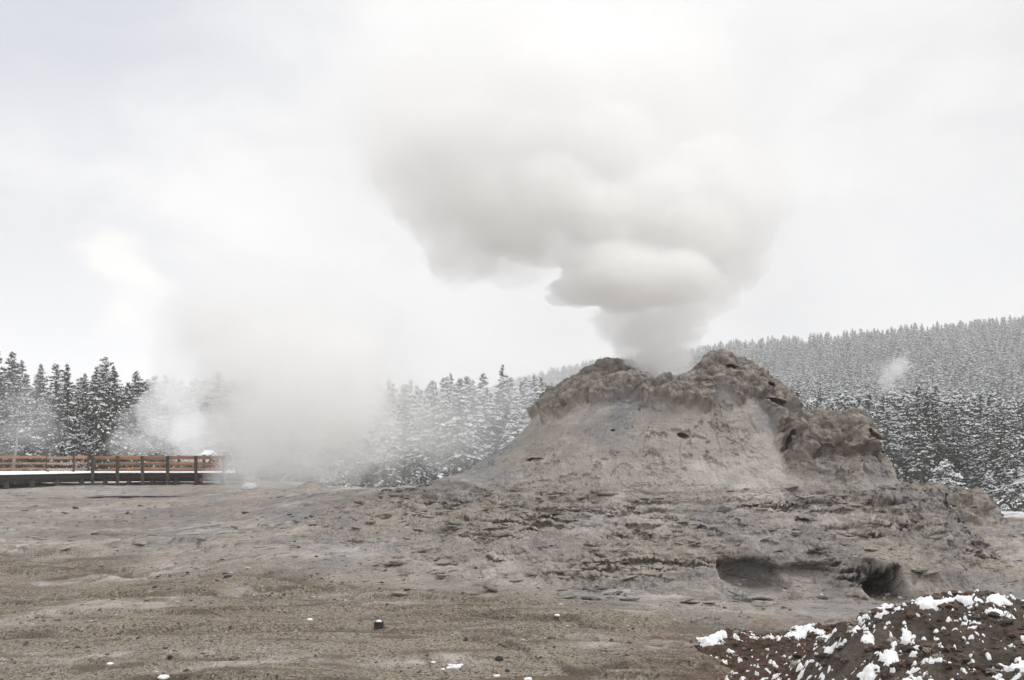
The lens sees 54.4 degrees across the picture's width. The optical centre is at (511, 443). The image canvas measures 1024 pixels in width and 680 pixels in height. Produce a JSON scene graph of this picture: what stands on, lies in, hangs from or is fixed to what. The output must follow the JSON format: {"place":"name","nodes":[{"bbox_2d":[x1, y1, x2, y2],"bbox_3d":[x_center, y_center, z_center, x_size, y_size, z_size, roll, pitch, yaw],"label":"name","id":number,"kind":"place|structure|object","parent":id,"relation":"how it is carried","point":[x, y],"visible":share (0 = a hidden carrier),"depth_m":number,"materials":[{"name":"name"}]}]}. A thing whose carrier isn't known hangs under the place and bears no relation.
{"place":"outdoors","nodes":[
{"label":"outdoors","id":0,"kind":"place"},
{"bbox_2d":[0,481,1023,679],"bbox_3d":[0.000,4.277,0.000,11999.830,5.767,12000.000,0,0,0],"label":"ground","id":1,"kind":"structure","parent":0,"point":[175,522],"depth_m":15.82,"materials":[{"name":"grey gravel"}]},
{"bbox_2d":[0,357,12,434],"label":"conifer tree","id":2,"kind":"object","parent":1,"relation":"on","point":[2,377],"visible":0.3,"depth_m":96.75,"materials":[{"name":"grey plant"}]},
{"bbox_2d":[0,393,17,470],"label":"conifer tree","id":3,"kind":"object","parent":1,"relation":"on","point":[8,414],"visible":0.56,"depth_m":91.11,"materials":[{"name":"grey plant"}]},
{"bbox_2d":[0,358,34,454],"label":"conifer tree","id":4,"kind":"object","parent":1,"relation":"on","point":[8,385],"visible":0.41,"depth_m":95.96,"materials":[{"name":"grey plant"}]},
{"bbox_2d":[0,366,36,435],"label":"conifer tree","id":5,"kind":"object","parent":1,"relation":"on","point":[19,384],"visible":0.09,"depth_m":98.33,"materials":[{"name":"grey plant"}]},
{"bbox_2d":[0,407,39,470],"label":"conifer tree","id":6,"kind":"object","parent":1,"relation":"on","point":[9,438],"visible":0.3,"depth_m":90.16,"materials":[{"name":"grey plant"}]},
{"bbox_2d":[15,359,37,440],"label":"conifer tree","id":7,"kind":"object","parent":1,"relation":"on","point":[22,369],"visible":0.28,"depth_m":101.87,"materials":[{"name":"grey plant"}]},
{"bbox_2d":[3,402,53,470],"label":"conifer tree","id":8,"kind":"object","parent":1,"relation":"on","point":[24,429],"visible":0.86,"depth_m":88.53,"materials":[{"name":"grey plant"}]},
{"bbox_2d":[26,363,52,467],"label":"conifer tree","id":9,"kind":"object","parent":1,"relation":"on","point":[40,387],"visible":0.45,"depth_m":96.44,"materials":[{"name":"grey plant"}]},
{"bbox_2d":[22,374,57,447],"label":"conifer tree","id":10,"kind":"object","parent":1,"relation":"on","point":[33,394],"visible":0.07,"depth_m":100.57,"materials":[{"name":"grey plant"}]},
{"bbox_2d":[26,393,69,470],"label":"conifer tree","id":11,"kind":"object","parent":1,"relation":"on","point":[43,425],"visible":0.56,"depth_m":90.65,"materials":[{"name":"grey plant"}]},
{"bbox_2d":[34,397,62,467],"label":"conifer tree","id":12,"kind":"object","parent":1,"relation":"on","point":[53,407],"visible":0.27,"depth_m":92.58,"materials":[{"name":"grey plant"}]},
{"bbox_2d":[30,363,73,445],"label":"conifer tree","id":13,"kind":"object","parent":1,"relation":"on","point":[57,375],"visible":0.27,"depth_m":103.17,"materials":[{"name":"grey plant"}]},
{"bbox_2d":[41,395,84,470],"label":"conifer tree","id":14,"kind":"object","parent":1,"relation":"on","point":[60,444],"visible":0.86,"depth_m":89.37,"materials":[{"name":"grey plant"}]},
{"bbox_2d":[51,363,83,470],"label":"conifer tree","id":15,"kind":"object","parent":1,"relation":"on","point":[67,385],"visible":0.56,"depth_m":92.00,"materials":[{"name":"grey plant"}]},
{"bbox_2d":[60,415,94,470],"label":"conifer tree","id":16,"kind":"object","parent":1,"relation":"on","point":[79,431],"visible":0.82,"depth_m":88.23,"materials":[{"name":"grey plant"}]},
{"bbox_2d":[68,390,92,470],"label":"conifer tree","id":17,"kind":"object","parent":1,"relation":"on","point":[79,398],"visible":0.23,"depth_m":95.77,"materials":[{"name":"grey plant"}]},
{"bbox_2d":[72,373,98,459],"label":"conifer tree","id":18,"kind":"object","parent":1,"relation":"on","point":[82,387],"visible":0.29,"depth_m":98.64,"materials":[{"name":"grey plant"}]},
{"bbox_2d":[75,366,117,470],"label":"conifer tree","id":19,"kind":"object","parent":1,"relation":"on","point":[93,406],"visible":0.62,"depth_m":92.71,"materials":[{"name":"grey plant"}]},
{"bbox_2d":[83,373,126,468],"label":"conifer tree","id":20,"kind":"object","parent":1,"relation":"on","point":[108,432],"visible":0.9,"depth_m":88.00,"materials":[{"name":"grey plant"}]},
{"bbox_2d":[88,357,125,420],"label":"conifer tree","id":21,"kind":"object","parent":1,"relation":"on","point":[106,364],"visible":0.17,"depth_m":110.18,"materials":[{"name":"grey plant"}]},
{"bbox_2d":[90,371,131,466],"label":"conifer tree","id":22,"kind":"object","parent":1,"relation":"on","point":[113,396],"visible":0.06,"depth_m":99.95,"materials":[{"name":"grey plant"}]},
{"bbox_2d":[89,365,134,467],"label":"conifer tree","id":23,"kind":"object","parent":1,"relation":"on","point":[115,412],"visible":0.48,"depth_m":93.95,"materials":[{"name":"grey plant"}]},
{"bbox_2d":[0,455,247,488],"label":"boardwalk","id":24,"kind":"structure","parent":1,"relation":"on","point":[167,474],"depth_m":57.09,"materials":[{"name":"brown wood"}]},
{"bbox_2d":[113,406,136,467],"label":"conifer tree","id":25,"kind":"object","parent":1,"relation":"on","point":[123,430],"visible":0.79,"depth_m":90.84,"materials":[{"name":"grey plant"}]},
{"bbox_2d":[120,370,164,466],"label":"conifer tree","id":26,"kind":"object","parent":1,"relation":"on","point":[135,406],"visible":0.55,"depth_m":97.52,"materials":[{"name":"grey plant"}]},
{"bbox_2d":[131,394,159,467],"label":"conifer tree","id":27,"kind":"object","parent":1,"relation":"on","point":[145,436],"visible":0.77,"depth_m":94.58,"materials":[{"name":"white plant"}]},
{"bbox_2d":[134,389,165,467],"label":"conifer tree","id":28,"kind":"object","parent":1,"relation":"on","point":[150,403],"visible":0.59,"depth_m":96.50,"materials":[{"name":"white plant"}]},
{"bbox_2d":[156,385,184,467],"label":"conifer tree","id":29,"kind":"object","parent":1,"relation":"on","point":[166,401],"visible":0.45,"depth_m":114.55,"materials":[{"name":"white plant"}]},
{"bbox_2d":[157,397,187,467],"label":"conifer tree","id":30,"kind":"object","parent":1,"relation":"on","point":[171,428],"visible":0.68,"depth_m":107.05,"materials":[{"name":"white plant"}]},
{"bbox_2d":[169,424,182,467],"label":"conifer tree","id":31,"kind":"object","parent":1,"relation":"on","point":[173,452],"visible":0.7,"depth_m":101.49,"materials":[{"name":"white plant"}]},
{"bbox_2d":[177,412,201,467],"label":"conifer tree","id":32,"kind":"object","parent":1,"relation":"on","point":[189,449],"visible":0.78,"depth_m":97.51,"materials":[{"name":"white plant"}]},
{"bbox_2d":[178,391,205,466],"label":"conifer tree","id":33,"kind":"object","parent":1,"relation":"on","point":[189,401],"visible":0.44,"depth_m":111.03,"materials":[{"name":"white plant"}]},
{"bbox_2d":[199,394,215,467],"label":"conifer tree","id":34,"kind":"object","parent":1,"relation":"on","point":[206,417],"visible":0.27,"depth_m":113.08,"materials":[{"name":"white plant"}]},
{"bbox_2d":[186,371,246,480],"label":"conifer tree","id":35,"kind":"object","parent":1,"relation":"on","point":[218,418],"visible":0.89,"depth_m":96.77,"materials":[{"name":"white plant"}]},
{"bbox_2d":[216,384,250,468],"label":"conifer tree","id":36,"kind":"object","parent":1,"relation":"on","point":[230,404],"visible":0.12,"depth_m":114.97,"materials":[{"name":"grey plant"}]},
{"bbox_2d":[222,408,246,470],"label":"conifer tree","id":37,"kind":"object","parent":1,"relation":"on","point":[234,420],"visible":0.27,"depth_m":101.69,"materials":[{"name":"grey plant"}]},
{"bbox_2d":[236,386,253,479],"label":"conifer tree","id":38,"kind":"object","parent":1,"relation":"on","point":[249,410],"visible":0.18,"depth_m":111.33,"materials":[{"name":"grey plant"}]},
{"bbox_2d":[226,387,265,480],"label":"conifer tree","id":39,"kind":"object","parent":1,"relation":"on","point":[243,450],"visible":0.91,"depth_m":97.08,"materials":[{"name":"white plant"}]},
{"bbox_2d":[240,404,271,480],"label":"conifer tree","id":40,"kind":"object","parent":1,"relation":"on","point":[260,437],"visible":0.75,"depth_m":104.38,"materials":[{"name":"white plant"}]},
{"bbox_2d":[248,357,294,481],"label":"conifer tree","id":41,"kind":"object","parent":1,"relation":"on","point":[280,406],"visible":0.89,"depth_m":106.48,"materials":[{"name":"white plant"}]},
{"bbox_2d":[258,379,296,480],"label":"conifer tree","id":42,"kind":"object","parent":1,"relation":"on","point":[270,423],"visible":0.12,"depth_m":111.27,"materials":[{"name":"grey plant"}]},
{"bbox_2d":[270,379,305,477],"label":"conifer tree","id":43,"kind":"object","parent":1,"relation":"on","point":[295,392],"visible":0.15,"depth_m":119.71,"materials":[{"name":"white plant"}]},
{"bbox_2d":[274,394,326,484],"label":"conifer tree","id":44,"kind":"object","parent":1,"relation":"on","point":[302,443],"visible":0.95,"depth_m":94.98,"materials":[{"name":"white plant"}]},
{"bbox_2d":[283,395,324,482],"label":"conifer tree","id":45,"kind":"object","parent":1,"relation":"on","point":[312,431],"visible":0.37,"depth_m":100.17,"materials":[{"name":"grey plant"}]},
{"bbox_2d":[290,386,330,485],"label":"conifer tree","id":46,"kind":"object","parent":1,"relation":"on","point":[313,399],"visible":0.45,"depth_m":106.40,"materials":[{"name":"white plant"}]},
{"bbox_2d":[311,405,351,487],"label":"conifer tree","id":47,"kind":"object","parent":1,"relation":"on","point":[333,477],"visible":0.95,"depth_m":97.06,"materials":[{"name":"white plant"}]},
{"bbox_2d":[324,373,363,485],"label":"conifer tree","id":48,"kind":"object","parent":1,"relation":"on","point":[337,402],"visible":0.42,"depth_m":113.62,"materials":[{"name":"white plant"}]},
{"bbox_2d":[333,385,365,487],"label":"conifer tree","id":49,"kind":"object","parent":1,"relation":"on","point":[349,444],"visible":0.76,"depth_m":109.22,"materials":[{"name":"white plant"}]},
{"bbox_2d":[337,376,372,486],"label":"conifer tree","id":50,"kind":"object","parent":1,"relation":"on","point":[353,407],"visible":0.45,"depth_m":115.82,"materials":[{"name":"white plant"}]},
{"bbox_2d":[352,389,368,454],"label":"conifer tree","id":51,"kind":"object","parent":1,"relation":"on","point":[365,392],"visible":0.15,"depth_m":121.73,"materials":[{"name":"white plant"}]},
{"bbox_2d":[364,390,403,486],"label":"conifer tree","id":52,"kind":"object","parent":1,"relation":"on","point":[390,402],"visible":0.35,"depth_m":118.03,"materials":[{"name":"grey plant"}]},
{"bbox_2d":[365,386,406,487],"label":"conifer tree","id":53,"kind":"object","parent":1,"relation":"on","point":[382,453],"visible":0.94,"depth_m":108.50,"materials":[{"name":"white plant"}]},
{"bbox_2d":[395,386,413,484],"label":"conifer tree","id":54,"kind":"object","parent":1,"relation":"on","point":[403,428],"visible":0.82,"depth_m":119.61,"materials":[{"name":"grey plant"}]},
{"bbox_2d":[400,399,434,484],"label":"conifer tree","id":55,"kind":"object","parent":1,"relation":"on","point":[419,473],"visible":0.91,"depth_m":110.27,"materials":[{"name":"grey plant"}]},
{"bbox_2d":[401,389,435,484],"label":"conifer tree","id":56,"kind":"object","parent":1,"relation":"on","point":[410,428],"visible":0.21,"depth_m":115.75,"materials":[{"name":"grey plant"}]},
{"bbox_2d":[411,396,441,484],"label":"conifer tree","id":57,"kind":"object","parent":1,"relation":"on","point":[427,412],"visible":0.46,"depth_m":112.56,"materials":[{"name":"grey plant"}]},
{"bbox_2d":[411,380,444,480],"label":"conifer tree","id":58,"kind":"object","parent":1,"relation":"on","point":[433,392],"visible":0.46,"depth_m":119.11,"materials":[{"name":"grey plant"}]},
{"bbox_2d":[425,375,457,483],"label":"conifer tree","id":59,"kind":"object","parent":1,"relation":"on","point":[443,406],"visible":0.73,"depth_m":112.32,"materials":[{"name":"grey plant"}]},
{"bbox_2d":[433,378,483,478],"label":"conifer tree","id":60,"kind":"object","parent":1,"relation":"on","point":[462,420],"visible":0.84,"depth_m":109.48,"materials":[{"name":"grey plant"}]},
{"bbox_2d":[454,385,491,471],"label":"conifer tree","id":61,"kind":"object","parent":1,"relation":"on","point":[473,405],"visible":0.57,"depth_m":111.53,"materials":[{"name":"grey plant"}]},
{"bbox_2d":[469,372,501,467],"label":"conifer tree","id":62,"kind":"object","parent":1,"relation":"on","point":[482,381],"visible":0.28,"depth_m":117.94,"materials":[{"name":"grey plant"}]},
{"bbox_2d":[469,389,502,455],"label":"conifer tree","id":63,"kind":"object","parent":1,"relation":"on","point":[486,397],"visible":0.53,"depth_m":114.86,"materials":[{"name":"grey plant"}]},
{"bbox_2d":[490,378,509,443],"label":"conifer tree","id":64,"kind":"object","parent":1,"relation":"on","point":[498,399],"visible":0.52,"depth_m":122.49,"materials":[{"name":"grey plant"}]},
{"bbox_2d":[492,364,509,442],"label":"conifer tree","id":65,"kind":"object","parent":1,"relation":"on","point":[501,374],"visible":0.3,"depth_m":124.67,"materials":[{"name":"grey plant"}]},
{"bbox_2d":[498,390,525,449],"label":"conifer tree","id":66,"kind":"object","parent":1,"relation":"on","point":[513,425],"visible":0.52,"depth_m":109.62,"materials":[{"name":"grey plant"}]},
{"bbox_2d":[495,387,529,451],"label":"conifer tree","id":67,"kind":"object","parent":1,"relation":"on","point":[512,393],"visible":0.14,"depth_m":116.77,"materials":[{"name":"grey plant"}]},
{"bbox_2d":[502,379,532,445],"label":"conifer tree","id":68,"kind":"object","parent":1,"relation":"on","point":[523,392],"visible":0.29,"depth_m":120.73,"materials":[{"name":"grey plant"}]},
{"bbox_2d":[22,479,1023,603],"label":"rubble","id":69,"kind":"object","parent":1,"relation":"on","point":[596,589],"visible":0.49,"depth_m":20.43,"materials":[{"name":"grey stone"}]},
{"bbox_2d":[521,381,539,429],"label":"conifer tree","id":70,"kind":"object","parent":1,"relation":"on","point":[536,391],"visible":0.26,"depth_m":114.61,"materials":[{"name":"grey plant"}]},
{"bbox_2d":[270,349,1019,604],"bbox_3d":[4.395,0.809,26.997,24.819,6.561,24.806,0,0,0],"label":"geyser cone","id":71,"kind":"object","parent":1,"relation":"on","point":[704,434],"visible":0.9,"depth_m":22.36,"materials":[{"name":"grey stone"}]},
{"bbox_2d":[697,591,1023,679],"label":"dirt bank","id":72,"kind":"structure","parent":1,"relation":"on","point":[853,651],"depth_m":10.44,"materials":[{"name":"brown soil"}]},
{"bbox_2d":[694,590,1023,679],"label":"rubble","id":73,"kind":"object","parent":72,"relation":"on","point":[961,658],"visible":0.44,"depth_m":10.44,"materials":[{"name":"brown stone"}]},
{"bbox_2d":[696,589,1023,679],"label":"snow","id":74,"kind":"structure","parent":72,"relation":"on","point":[923,603],"depth_m":10.77,"materials":[{"name":"white snow"}]},
{"bbox_2d":[862,392,879,425],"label":"conifer tree","id":75,"kind":"object","parent":1,"relation":"on","point":[868,402],"visible":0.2,"depth_m":112.33,"materials":[{"name":"grey plant"}]},
{"bbox_2d":[876,393,896,460],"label":"conifer tree","id":76,"kind":"object","parent":1,"relation":"on","point":[882,406],"visible":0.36,"depth_m":102.12,"materials":[{"name":"grey plant"}]},
{"bbox_2d":[876,409,911,481],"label":"conifer tree","id":77,"kind":"object","parent":1,"relation":"on","point":[886,447],"visible":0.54,"depth_m":90.29,"materials":[{"name":"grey plant"}]},
{"bbox_2d":[879,407,914,478],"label":"conifer tree","id":78,"kind":"object","parent":1,"relation":"on","point":[892,430],"visible":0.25,"depth_m":95.41,"materials":[{"name":"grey plant"}]},
{"bbox_2d":[893,396,922,482],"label":"conifer tree","id":79,"kind":"object","parent":1,"relation":"on","point":[907,401],"visible":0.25,"depth_m":100.27,"materials":[{"name":"grey plant"}]},
{"bbox_2d":[895,387,941,483],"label":"conifer tree","id":80,"kind":"object","parent":1,"relation":"on","point":[912,425],"visible":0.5,"depth_m":94.11,"materials":[{"name":"grey plant"}]},
{"bbox_2d":[907,415,935,483],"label":"conifer tree","id":81,"kind":"object","parent":1,"relation":"on","point":[923,444],"visible":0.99,"depth_m":79.81,"materials":[{"name":"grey plant"}]},
{"bbox_2d":[906,393,941,483],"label":"conifer tree","id":82,"kind":"object","parent":1,"relation":"on","point":[926,414],"visible":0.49,"depth_m":87.90,"materials":[{"name":"grey plant"}]},
{"bbox_2d":[909,391,952,482],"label":"conifer tree","id":83,"kind":"object","parent":1,"relation":"on","point":[933,403],"visible":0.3,"depth_m":90.46,"materials":[{"name":"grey plant"}]},
{"bbox_2d":[929,384,941,418],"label":"conifer tree","id":84,"kind":"object","parent":1,"relation":"on","point":[935,391],"visible":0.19,"depth_m":120.42,"materials":[{"name":"grey plant"}]},
{"bbox_2d":[926,407,950,481],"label":"conifer tree","id":85,"kind":"object","parent":1,"relation":"on","point":[940,451],"visible":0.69,"depth_m":84.00,"materials":[{"name":"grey plant"}]},
{"bbox_2d":[929,459,967,488],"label":"young pine","id":86,"kind":"object","parent":1,"relation":"on","point":[944,467],"visible":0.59,"depth_m":71.77,"materials":[{"name":"white plant"}]},
{"bbox_2d":[940,399,979,488],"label":"conifer tree","id":87,"kind":"object","parent":1,"relation":"on","point":[952,426],"visible":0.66,"depth_m":90.98,"materials":[{"name":"grey plant"}]},
{"bbox_2d":[962,398,981,482],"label":"conifer tree","id":88,"kind":"object","parent":1,"relation":"on","point":[973,420],"visible":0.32,"depth_m":112.11,"materials":[{"name":"grey plant"}]},
{"bbox_2d":[964,393,985,487],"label":"conifer tree","id":89,"kind":"object","parent":1,"relation":"on","point":[980,412],"visible":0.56,"depth_m":104.04,"materials":[{"name":"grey plant"}]},
{"bbox_2d":[960,418,1006,495],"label":"conifer tree","id":90,"kind":"object","parent":1,"relation":"on","point":[986,422],"visible":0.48,"depth_m":87.77,"materials":[{"name":"grey plant"}]},
{"bbox_2d":[977,437,995,486],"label":"conifer tree","id":91,"kind":"object","parent":1,"relation":"on","point":[983,470],"visible":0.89,"depth_m":79.37,"materials":[{"name":"grey plant"}]},
{"bbox_2d":[956,405,1018,487],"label":"conifer tree","id":92,"kind":"object","parent":1,"relation":"on","point":[994,411],"visible":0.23,"depth_m":92.37,"materials":[{"name":"grey plant"}]},
{"bbox_2d":[981,470,1000,506],"bbox_3d":[29.665,3.101,62.023,1.748,2.935,1.401,0,0,-21],"label":"young fir","id":93,"kind":"object","parent":1,"relation":"on","point":[988,488],"visible":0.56,"depth_m":61.85,"materials":[{"name":"grey plant"}]},
{"bbox_2d":[973,411,1012,497],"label":"conifer tree","id":94,"kind":"object","parent":1,"relation":"on","point":[996,432],"visible":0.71,"depth_m":84.91,"materials":[{"name":"grey plant"}]},
{"bbox_2d":[969,397,1022,496],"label":"conifer tree","id":95,"kind":"object","parent":1,"relation":"on","point":[999,404],"visible":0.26,"depth_m":99.17,"materials":[{"name":"grey plant"}]},
{"bbox_2d":[982,414,1023,495],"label":"conifer tree","id":96,"kind":"object","parent":1,"relation":"on","point":[1004,416],"visible":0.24,"depth_m":89.31,"materials":[{"name":"grey plant"}]},
{"bbox_2d":[990,467,1023,511],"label":"young pine","id":97,"kind":"object","parent":1,"relation":"on","point":[1017,478],"visible":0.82,"depth_m":59.87,"materials":[{"name":"white plant"}]},
{"bbox_2d":[992,430,1023,498],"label":"conifer tree","id":98,"kind":"object","parent":1,"relation":"on","point":[1009,444],"visible":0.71,"depth_m":81.55,"materials":[{"name":"grey plant"}]},
{"bbox_2d":[1000,412,1023,496],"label":"conifer tree","id":99,"kind":"object","parent":1,"relation":"on","point":[1014,427],"visible":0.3,"depth_m":94.38,"materials":[{"name":"grey plant"}]},
{"bbox_2d":[1013,401,1023,466],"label":"conifer tree","id":100,"kind":"object","parent":1,"relation":"on","point":[1021,420],"visible":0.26,"depth_m":97.71,"materials":[{"name":"grey plant"}]},
{"bbox_2d":[0,0,1023,399],"label":"sky","id":101,"kind":"structure","parent":0,"point":[420,191],"materials":[{"name":"white"}]},
{"bbox_3d":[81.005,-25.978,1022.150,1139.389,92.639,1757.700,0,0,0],"label":"hill","id":102,"kind":"structure","parent":0,"visible":0},
{"bbox_2d":[126,315,1023,487],"bbox_3d":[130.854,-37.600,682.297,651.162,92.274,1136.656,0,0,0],"label":"forest","id":103,"kind":"object","parent":102,"relation":"on","point":[985,358],"visible":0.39,"depth_m":361.56,"materials":[{"name":"plant"}]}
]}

